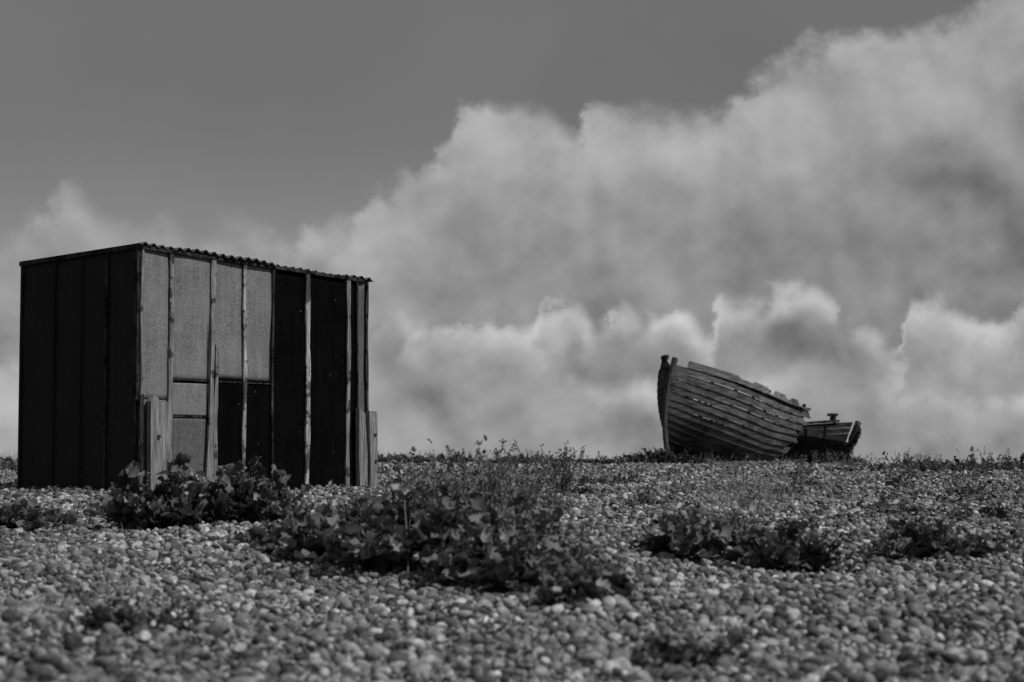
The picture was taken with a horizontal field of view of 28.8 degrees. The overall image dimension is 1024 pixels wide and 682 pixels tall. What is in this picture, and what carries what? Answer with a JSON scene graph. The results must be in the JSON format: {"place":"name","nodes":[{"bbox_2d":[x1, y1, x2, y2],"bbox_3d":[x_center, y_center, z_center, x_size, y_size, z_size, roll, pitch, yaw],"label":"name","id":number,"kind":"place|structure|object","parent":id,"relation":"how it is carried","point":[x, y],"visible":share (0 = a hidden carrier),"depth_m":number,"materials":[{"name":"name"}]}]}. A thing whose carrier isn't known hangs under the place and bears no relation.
{"place":"outdoors","nodes":[
{"label":"outdoors","id":0,"kind":"place"},
{"bbox_2d":[0,446,1023,617],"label":"beach grass","id":1,"kind":"structure","parent":0,"point":[761,494],"depth_m":16.42,"materials":[{"name":"grey plant"}]},
{"bbox_2d":[0,0,1023,465],"label":"sky","id":2,"kind":"structure","parent":0,"point":[819,204],"materials":[{"name":"grey"}]},
{"bbox_2d":[0,458,1023,681],"bbox_3d":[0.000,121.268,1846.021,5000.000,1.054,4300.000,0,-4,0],"label":"ground","id":3,"kind":"structure","parent":0,"point":[193,643],"depth_m":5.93,"materials":[{"name":"grey gravel"}]},
{"bbox_2d":[0,498,82,531],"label":"sea kale","id":4,"kind":"object","parent":3,"relation":"on","point":[25,514],"visible":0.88,"depth_m":11.92,"materials":[{"name":"grey plant"}]},
{"bbox_2d":[49,588,219,635],"bbox_3d":[-1.124,0.807,5.922,0.505,0.147,0.393,1,-4,-10],"label":"sea kale","id":5,"kind":"object","parent":3,"relation":"on","point":[101,615],"visible":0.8,"depth_m":5.93,"materials":[{"name":"grey plant"}]},
{"bbox_2d":[17,242,377,491],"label":"tin roofed shed","id":6,"kind":"structure","parent":3,"relation":"on","point":[146,356],"depth_m":17.77,"materials":[{"name":"black wood"}]},
{"bbox_2d":[86,452,314,529],"bbox_3d":[-1.865,0.923,12.003,1.246,0.510,0.988,-2,-4,22],"label":"sea kale","id":7,"kind":"object","parent":3,"relation":"on","point":[181,499],"visible":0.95,"depth_m":11.83,"materials":[{"name":"grey plant"}]},
{"bbox_2d":[228,435,650,605],"bbox_3d":[-0.255,0.729,8.604,1.252,0.680,3.870,1,-4,-19],"label":"sea kale","id":8,"kind":"object","parent":3,"relation":"on","point":[446,531],"visible":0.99,"depth_m":8.66,"materials":[{"name":"grey plant"}]},
{"bbox_2d":[375,439,593,509],"bbox_3d":[0.098,1.089,16.018,1.255,0.605,4.442,-1,-4,13],"label":"sea kale thicket","id":9,"kind":"object","parent":3,"relation":"on","point":[566,477],"visible":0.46,"depth_m":15.69,"materials":[{"name":"grey plant"}]},
{"bbox_2d":[0,446,1023,519],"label":"beach scrub","id":10,"kind":"object","parent":3,"relation":"on","point":[908,465],"visible":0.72,"depth_m":24.03,"materials":[{"name":"grey plant"}]},
{"bbox_2d":[624,619,747,668],"bbox_3d":[0.455,0.828,5.428,0.324,0.139,0.345,2,-4,-34],"label":"sea kale","id":11,"kind":"object","parent":3,"relation":"on","point":[690,650],"visible":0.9,"depth_m":5.44,"materials":[{"name":"grey plant"}]},
{"bbox_2d":[631,499,859,572],"bbox_3d":[1.081,0.929,9.396,0.841,0.366,0.798,2,-4,-23],"label":"sea kale","id":12,"kind":"object","parent":3,"relation":"on","point":[791,547],"visible":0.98,"depth_m":9.25,"materials":[{"name":"grey plant"}]},
{"bbox_2d":[657,355,861,462],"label":"wrecked wooden boat","id":13,"kind":"object","parent":3,"relation":"on","point":[684,427],"visible":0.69,"depth_m":42.70,"materials":[{"name":"grey wood"}]},
{"bbox_2d":[856,511,1004,559],"bbox_3d":[2.081,0.976,9.914,0.819,0.265,0.578,1,-4,-17],"label":"sea kale","id":14,"kind":"object","parent":3,"relation":"on","point":[919,538],"visible":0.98,"depth_m":9.77,"materials":[{"name":"grey plant"}]}
]}

